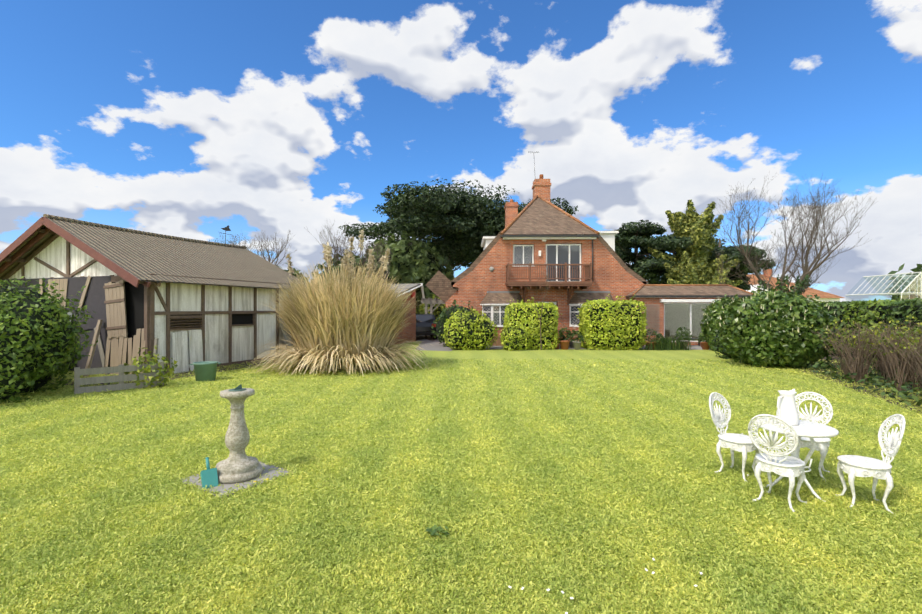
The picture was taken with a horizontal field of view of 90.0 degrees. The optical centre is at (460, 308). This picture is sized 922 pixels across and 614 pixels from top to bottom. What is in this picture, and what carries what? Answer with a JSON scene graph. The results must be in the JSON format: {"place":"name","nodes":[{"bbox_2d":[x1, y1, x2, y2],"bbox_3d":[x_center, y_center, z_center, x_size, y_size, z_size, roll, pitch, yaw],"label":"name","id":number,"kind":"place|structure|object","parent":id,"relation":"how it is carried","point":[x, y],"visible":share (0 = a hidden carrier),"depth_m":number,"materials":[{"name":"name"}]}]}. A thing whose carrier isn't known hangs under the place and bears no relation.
{"place":"outdoors","nodes":[
{"label":"outdoors","id":0,"kind":"place"},
{"bbox_2d":[118,282,252,364],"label":"shed openings","id":1,"kind":"object","parent":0,"point":[134,297],"visible":0.08,"depth_m":12.14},
{"bbox_2d":[279,311,294,358],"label":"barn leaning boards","id":2,"kind":"object","parent":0,"point":[286,335],"visible":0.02,"depth_m":16.13,"materials":[{"name":"wood"}]},
{"bbox_2d":[416,335,452,350],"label":"driveway path","id":3,"kind":"structure","parent":0,"point":[432,343],"depth_m":22.36,"materials":[{"name":"grey concrete"}]},
{"bbox_2d":[219,230,282,261],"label":"bare tree","id":4,"kind":"object","parent":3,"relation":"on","point":[258,254],"visible":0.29,"depth_m":30.28,"materials":[{"name":"brown plant"}]},
{"bbox_2d":[209,231,296,265],"bbox_3d":[-11.627,-1.388,26.317,4.587,6.301,2.877,0,0,1],"label":"bare tree","id":5,"kind":"object","parent":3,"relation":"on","point":[276,251],"visible":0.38,"depth_m":26.25,"materials":[{"name":"brown plant"}]},
{"bbox_2d":[306,226,370,265],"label":"bare tree","id":6,"kind":"object","parent":3,"relation":"on","point":[336,240],"visible":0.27,"depth_m":35.80,"materials":[{"name":"brown plant"}]},
{"bbox_2d":[311,253,382,285],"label":"round tree","id":7,"kind":"object","parent":3,"relation":"on","point":[339,262],"visible":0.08,"depth_m":29.60,"materials":[{"name":"brown plant"}]},
{"bbox_2d":[319,222,378,266],"bbox_3d":[-7.132,-1.875,29.775,3.945,7.304,3.175,0,0,-17],"label":"bare tree","id":8,"kind":"object","parent":3,"relation":"on","point":[341,251],"visible":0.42,"depth_m":29.38,"materials":[{"name":"brown plant"}]},
{"bbox_2d":[356,240,396,283],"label":"bare tree","id":9,"kind":"object","parent":3,"relation":"on","point":[379,261],"visible":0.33,"depth_m":28.31,"materials":[{"name":"brown plant"}]},
{"bbox_2d":[362,228,454,308],"bbox_3d":[-4.082,-2.692,33.259,7.330,6.026,6.084,0,0,1],"label":"round tree","id":10,"kind":"object","parent":3,"relation":"on","point":[419,262],"visible":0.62,"depth_m":31.57,"materials":[{"name":"green plant"}]},
{"bbox_2d":[416,313,436,338],"bbox_3d":[-2.365,1.026,27.328,1.730,1.460,3.950,0,0,-7],"label":"hatchback car","id":11,"kind":"object","parent":3,"relation":"on","point":[424,323],"visible":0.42,"depth_m":25.53,"materials":[{"name":"grey paint"}]},
{"bbox_2d":[421,298,445,338],"bbox_3d":[-1.083,0.571,28.507,2.400,2.370,4.600,0,0,1],"label":"timber carport","id":12,"kind":"object","parent":3,"relation":"on","point":[431,301],"visible":0.44,"depth_m":26.47,"materials":[{"name":"grey wood"}]},
{"bbox_2d":[0,341,921,613],"bbox_3d":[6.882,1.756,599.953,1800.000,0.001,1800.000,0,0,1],"label":"lawn ground","id":13,"kind":"structure","parent":0,"point":[578,357],"depth_m":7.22,"materials":[{"name":"green plant"}]},
{"bbox_2d":[0,276,97,403],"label":"bush","id":14,"kind":"object","parent":13,"relation":"on","point":[36,333],"visible":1,"depth_m":8.94,"materials":[{"name":"green plant"}]},
{"bbox_2d":[74,362,163,394],"bbox_3d":[-7.266,1.481,9.860,1.544,0.550,0.081,0,0,-38],"label":"pallet fence","id":15,"kind":"object","parent":13,"relation":"on","point":[121,378],"visible":0.75,"depth_m":9.72,"materials":[{"name":"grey wood"}]},
{"bbox_2d":[0,234,301,374],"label":"shed timber frame","id":16,"kind":"object","parent":13,"relation":"on","point":[150,313],"visible":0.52,"depth_m":12.87,"materials":[{"name":"brown wood"}]},
{"bbox_2d":[0,276,158,376],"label":"wooden planks","id":17,"kind":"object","parent":16,"relation":"attached to","point":[103,298],"depth_m":12.30,"materials":[{"name":"beige wood"}]},
{"bbox_2d":[9,236,294,372],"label":"shed wall panels","id":18,"kind":"object","parent":16,"relation":"attached to","point":[186,348],"visible":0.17,"depth_m":13.39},
{"bbox_2d":[0,218,305,289],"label":"barn roof","id":19,"kind":"structure","parent":16,"relation":"on","point":[142,257],"depth_m":13.73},
{"bbox_2d":[0,214,246,286],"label":"roof trim","id":20,"kind":"structure","parent":19,"relation":"attached to","point":[56,229],"depth_m":12.61,"materials":[{"name":"brown wood"}]},
{"bbox_2d":[124,345,177,387],"bbox_3d":[-7.008,1.300,10.288,1.092,0.965,0.958,0,0,1],"label":"bush","id":21,"kind":"object","parent":13,"relation":"on","point":[152,363],"visible":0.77,"depth_m":10.18,"materials":[{"name":"green plant"}]},
{"bbox_2d":[189,361,220,381],"bbox_3d":[-6.213,1.532,11.216,0.569,0.440,0.547,0,0,21],"label":"green tub","id":22,"kind":"object","parent":13,"relation":"on","point":[204,370],"visible":0.98,"depth_m":11.03,"materials":[{"name":"plastic"}]},
{"bbox_2d":[181,388,288,498],"bbox_3d":[-2.328,1.303,4.800,0.800,0.905,0.800,0,0,33],"label":"sundial pedestal","id":23,"kind":"object","parent":13,"relation":"on","point":[238,465],"visible":0.85,"depth_m":4.71,"materials":[{"name":"grey stone"}]},
{"bbox_2d":[200,457,218,488],"bbox_3d":[-2.490,1.625,4.556,0.138,0.274,0.206,0,0,-39],"label":"dustpan","id":24,"kind":"object","parent":23,"relation":"on","point":[209,476],"visible":0.83,"depth_m":4.52,"materials":[{"name":"teal plastic"}]},
{"bbox_2d":[228,384,245,391],"bbox_3d":[-2.328,0.821,4.800,0.170,0.060,0.170,0,0,1],"label":"sundial","id":25,"kind":"object","parent":23,"relation":"on","point":[239,388],"visible":0.96,"depth_m":4.80,"materials":[{"name":"metal"}]},
{"bbox_2d":[251,230,430,376],"bbox_3d":[-3.513,-0.227,13.799,5.301,3.968,4.538,0,0,1],"label":"pampas grass clump","id":26,"kind":"object","parent":13,"relation":"on","point":[349,322],"visible":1,"depth_m":12.69,"materials":[{"name":"brown plant"}]},
{"bbox_2d":[376,283,424,344],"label":"garage","id":27,"kind":"structure","parent":13,"relation":"on","point":[408,333],"depth_m":23.82,"materials":[{"name":"red brick"}]},
{"bbox_2d":[416,294,445,321],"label":"hedge","id":28,"kind":"object","parent":13,"relation":"on","point":[437,311],"visible":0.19,"depth_m":31.20,"materials":[{"name":"green plant"}]},
{"bbox_2d":[424,524,448,536],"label":"lawn weed rosettes","id":29,"kind":"object","parent":13,"relation":"on","point":[433,529],"visible":1,"depth_m":3.54,"materials":[{"name":"green plant"}]},
{"bbox_2d":[431,299,472,346],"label":"dark shrub","id":30,"kind":"object","parent":13,"relation":"on","point":[446,312],"visible":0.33,"depth_m":21.02,"materials":[{"name":"green plant"}]},
{"bbox_2d":[338,178,578,270],"bbox_3d":[-0.153,-3.939,37.878,18.884,11.310,17.573,0,0,1],"label":"pine","id":31,"kind":"object","parent":13,"relation":"on","point":[461,226],"visible":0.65,"depth_m":33.94,"materials":[{"name":"green plant"}]},
{"bbox_2d":[441,308,498,349],"bbox_3d":[0.316,0.859,19.694,2.195,1.869,2.080,0,0,-37],"label":"yellow shrub","id":32,"kind":"object","parent":13,"relation":"on","point":[471,330],"visible":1,"depth_m":19.26,"materials":[{"name":"green plant"}]},
{"bbox_2d":[500,322,531,350],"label":"low shrub","id":33,"kind":"object","parent":13,"relation":"on","point":[514,338],"visible":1,"depth_m":19.14,"materials":[{"name":"green plant"}]},
{"bbox_2d":[502,297,561,349],"bbox_3d":[3.108,0.649,20.251,2.664,2.312,2.199,0,0,1],"label":"clipped hedge","id":34,"kind":"object","parent":13,"relation":"on","point":[526,314],"visible":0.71,"depth_m":19.51,"materials":[{"name":"green plant"}]},
{"bbox_2d":[522,263,548,349],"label":"bare sapling","id":35,"kind":"object","parent":13,"relation":"on","point":[537,302],"visible":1,"depth_m":19.33,"materials":[{"name":"brown plant"}]},
{"bbox_2d":[426,179,647,307],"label":"house","id":36,"kind":"structure","parent":13,"relation":"on","point":[439,284],"depth_m":24.57,"materials":[{"name":"orange brick"}]},
{"bbox_2d":[480,291,522,335],"bbox_3d":[2.094,0.441,22.646,2.290,2.630,0.692,0,0,1],"label":"bay window","id":37,"kind":"structure","parent":36,"relation":"attached to","point":[495,304],"depth_m":22.52,"materials":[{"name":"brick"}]},
{"bbox_2d":[510,151,542,201],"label":"chimney pots","id":38,"kind":"object","parent":36,"relation":"on","point":[540,177],"visible":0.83,"depth_m":27.23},
{"bbox_2d":[274,263,921,309],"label":"distant treeline","id":39,"kind":"object","parent":13,"relation":"on","point":[918,268],"depth_m":66.90,"materials":[{"name":"green plant"}]},
{"bbox_2d":[508,433,748,613],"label":"lawn daisies","id":40,"kind":"object","parent":13,"relation":"on","point":[522,588],"visible":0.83,"depth_m":2.83,"materials":[{"name":"white plant"}]},
{"bbox_2d":[614,220,694,283],"bbox_3d":[14.659,-2.671,38.422,8.855,8.943,8.699,0,0,1],"label":"pine","id":41,"kind":"object","parent":13,"relation":"on","point":[630,236],"visible":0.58,"depth_m":36.14,"materials":[{"name":"green plant"}]},
{"bbox_2d":[638,336,695,350],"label":"flower bed plants","id":42,"kind":"object","parent":13,"relation":"on","point":[667,344],"visible":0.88,"depth_m":19.37,"materials":[{"name":"green plant"}]},
{"bbox_2d":[629,297,708,340],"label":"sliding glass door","id":43,"kind":"structure","parent":13,"relation":"on","point":[675,312],"depth_m":27.54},
{"bbox_2d":[645,304,659,335],"bbox_3d":[9.132,0.556,22.013,0.714,1.514,0.018,0,0,1],"label":"house trellis","id":44,"kind":"object","parent":43,"relation":"attached to","point":[652,315],"visible":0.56,"depth_m":22.01,"materials":[{"name":"brown wood"}]},
{"bbox_2d":[660,299,720,341],"bbox_3d":[11.012,0.591,22.017,3.000,2.050,0.320,0,0,1],"label":"sliding door","id":45,"kind":"structure","parent":43,"relation":"attached to","point":[690,308],"depth_m":22.13,"materials":[{"name":"white paint"}]},
{"bbox_2d":[639,234,726,279],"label":"pine","id":46,"kind":"object","parent":13,"relation":"on","point":[675,253],"visible":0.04,"depth_m":41.61,"materials":[{"name":"green plant"}]},
{"bbox_2d":[647,199,742,286],"bbox_3d":[17.863,-3.307,35.564,6.547,10.145,5.663,0,0,1],"label":"tree","id":47,"kind":"object","parent":13,"relation":"on","point":[695,263],"visible":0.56,"depth_m":34.75,"materials":[{"name":"green plant"}]},
{"bbox_2d":[700,294,739,349],"bbox_3d":[11.091,0.607,19.064,2.202,2.410,2.172,0,0,1],"label":"laurel shrub","id":48,"kind":"object","parent":13,"relation":"on","point":[709,314],"visible":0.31,"depth_m":18.95,"materials":[{"name":"green plant"}]},
{"bbox_2d":[710,329,730,358],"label":"small shrub","id":49,"kind":"object","parent":13,"relation":"on","point":[718,344],"visible":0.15,"depth_m":16.24,"materials":[{"name":"green plant"}]},
{"bbox_2d":[713,252,734,285],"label":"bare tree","id":50,"kind":"object","parent":13,"relation":"on","point":[721,269],"visible":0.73,"depth_m":23.51,"materials":[{"name":"brown plant"}]},
{"bbox_2d":[709,392,759,480],"bbox_3d":[2.886,1.339,4.879,0.386,0.837,0.448,0,0,-30],"label":"garden chair","id":51,"kind":"object","parent":13,"relation":"on","point":[743,444],"visible":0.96,"depth_m":4.89,"materials":[{"name":"white metal"}]},
{"bbox_2d":[710,238,775,290],"bbox_3d":[22.856,-2.136,39.739,7.077,7.851,8.895,0,0,1],"label":"pine","id":52,"kind":"object","parent":13,"relation":"on","point":[732,252],"visible":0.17,"depth_m":37.61,"materials":[{"name":"green plant"}]},
{"bbox_2d":[748,414,806,511],"bbox_3d":[2.848,1.339,4.129,0.448,0.837,0.386,0,0,-36],"label":"garden chair","id":53,"kind":"object","parent":13,"relation":"on","point":[783,463],"visible":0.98,"depth_m":4.04,"materials":[{"name":"white metal"}]},
{"bbox_2d":[709,172,876,294],"bbox_3d":[16.740,-2.665,23.997,6.926,8.987,5.802,0,0,19],"label":"bare tree","id":54,"kind":"object","parent":13,"relation":"on","point":[802,283],"visible":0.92,"depth_m":23.84,"materials":[{"name":"brown plant"}]},
{"bbox_2d":[755,418,838,501],"bbox_3d":[3.208,1.441,4.426,0.646,0.634,0.646,0,0,1],"label":"garden table","id":55,"kind":"object","parent":13,"relation":"on","point":[809,429],"visible":0.44,"depth_m":4.30,"materials":[{"name":"white metal"}]},
{"bbox_2d":[776,389,798,425],"bbox_3d":[3.184,0.957,4.504,0.195,0.335,0.195,0,0,26],"label":"vase","id":56,"kind":"object","parent":55,"relation":"on","point":[787,411],"visible":0.88,"depth_m":4.45,"materials":[{"name":"white ceramic"}]},
{"bbox_2d":[788,392,832,480],"bbox_3d":[3.716,1.339,4.934,0.448,0.837,0.386,0,0,-45],"label":"garden chair","id":57,"kind":"object","parent":13,"relation":"on","point":[822,445],"visible":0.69,"depth_m":4.95,"materials":[{"name":"white metal"}]},
{"bbox_2d":[816,298,921,369],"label":"boundary hedge","id":58,"kind":"object","parent":13,"relation":"on","point":[863,311],"visible":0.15,"depth_m":14.16,"materials":[{"name":"green plant"}]},
{"bbox_2d":[835,414,905,515],"bbox_3d":[3.624,1.339,4.092,0.448,0.837,0.386,0,0,25],"label":"garden chair","id":59,"kind":"object","parent":13,"relation":"on","point":[852,466],"visible":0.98,"depth_m":4.03,"materials":[{"name":"white metal"}]},
{"bbox_2d":[846,272,921,300],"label":"greenhouses","id":60,"kind":"object","parent":13,"relation":"on","point":[917,289],"visible":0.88,"depth_m":39.95,"materials":[{"name":"white paint"}]},
{"bbox_2d":[0,0,921,301],"label":"sky","id":61,"kind":"structure","parent":0,"point":[191,119],"materials":[{"name":"blue"}]},
{"bbox_2d":[52,355,921,413],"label":"border soil","id":62,"kind":"structure","parent":0,"point":[258,362],"depth_m":11.20,"materials":[{"name":"brown soil"}]},
{"bbox_2d":[710,282,838,368],"bbox_3d":[9.481,0.516,14.145,3.130,2.611,3.072,0,0,1],"label":"laurel shrub","id":63,"kind":"object","parent":62,"relation":"on","point":[764,329],"visible":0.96,"depth_m":13.23,"materials":[{"name":"green plant"}]},
{"bbox_2d":[798,314,921,406],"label":"shrub","id":64,"kind":"object","parent":62,"relation":"on","point":[887,367],"visible":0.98,"depth_m":10.63,"materials":[{"name":"brown plant"}]},
{"bbox_2d":[489,239,592,280],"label":"wall fixtures","id":65,"kind":"object","parent":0,"point":[539,254],"visible":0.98,"depth_m":22.83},
{"bbox_2d":[453,238,643,342],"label":"gable wall","id":66,"kind":"structure","parent":0,"point":[612,275],"depth_m":22.95,"materials":[{"name":"brick"}]},
{"bbox_2d":[512,244,580,280],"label":"house windows","id":67,"kind":"structure","parent":66,"relation":"in","point":[559,254],"depth_m":23.07,"materials":[{"name":"glass"}]},
{"bbox_2d":[505,263,592,304],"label":"balcony","id":68,"kind":"structure","parent":66,"relation":"attached to","point":[566,284],"depth_m":21.91,"materials":[{"name":"brown wood"}]},
{"bbox_2d":[500,195,599,239],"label":"roof trim","id":69,"kind":"structure","parent":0,"point":[549,237],"depth_m":22.75,"materials":[{"name":"brown tile"}]},
{"bbox_2d":[481,231,618,250],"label":"house dormers","id":70,"kind":"object","parent":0,"point":[608,237],"visible":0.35,"depth_m":24.40,"materials":[{"name":"white paint"}]},
{"bbox_2d":[504,198,596,234],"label":"house roof","id":71,"kind":"structure","parent":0,"point":[538,216],"depth_m":23.72,"materials":[{"name":"brown tile"}]},
{"bbox_2d":[484,345,710,349],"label":"patio paving","id":72,"kind":"structure","parent":0,"point":[695,347],"depth_m":20.65,"materials":[{"name":"grey stone"}]},
{"bbox_2d":[465,260,504,310],"bbox_3d":[1.180,-0.328,22.765,2.198,4.172,1.700,0,0,1],"label":"climbing plant","id":73,"kind":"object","parent":72,"relation":"on","point":[482,282],"depth_m":22.48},
{"bbox_2d":[490,336,501,345],"bbox_3d":[2.009,1.544,21.796,1.300,0.416,0.550,0,0,1],"label":"patio storage box","id":74,"kind":"object","parent":72,"relation":"on","point":[498,341],"visible":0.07,"depth_m":21.52,"materials":[{"name":"brown wood"}]},
{"bbox_2d":[558,330,577,345],"bbox_3d":[4.154,1.248,20.947,2.783,1.012,1.508,0,0,1],"label":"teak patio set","id":75,"kind":"object","parent":72,"relation":"on","point":[563,331],"visible":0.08,"depth_m":21.09,"materials":[{"name":"brown wood"}]},
{"bbox_2d":[569,291,614,343],"bbox_3d":[6.519,0.441,22.595,2.440,2.630,0.692,0,0,1],"label":"bay window","id":76,"kind":"structure","parent":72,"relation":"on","point":[578,298],"depth_m":22.72,"materials":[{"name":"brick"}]},
{"bbox_2d":[576,294,647,349],"bbox_3d":[6.646,0.574,20.125,3.148,2.452,2.296,0,0,1],"label":"clipped hedge","id":77,"kind":"object","parent":72,"relation":"on","point":[607,324],"visible":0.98,"depth_m":19.34,"materials":[{"name":"green plant"}]},
{"bbox_2d":[553,327,709,349],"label":"potted plants","id":78,"kind":"object","parent":72,"relation":"on","point":[564,342],"visible":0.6,"depth_m":19.65,"materials":[{"name":"green plant"}]},
{"bbox_2d":[633,297,746,344],"bbox_3d":[11.034,0.616,22.156,5.380,2.280,0.280,0,0,1],"label":"house extension","id":79,"kind":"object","parent":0,"point":[651,300],"depth_m":22.04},
{"bbox_2d":[626,284,752,297],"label":"extension roof","id":80,"kind":"structure","parent":79,"relation":"on","point":[682,290],"depth_m":22.19,"materials":[{"name":"brown tile"}]},
{"bbox_2d":[746,269,843,301],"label":"neighbour house","id":81,"kind":"structure","parent":0,"point":[825,296],"depth_m":56.46,"materials":[{"name":"orange tile"}]}
]}

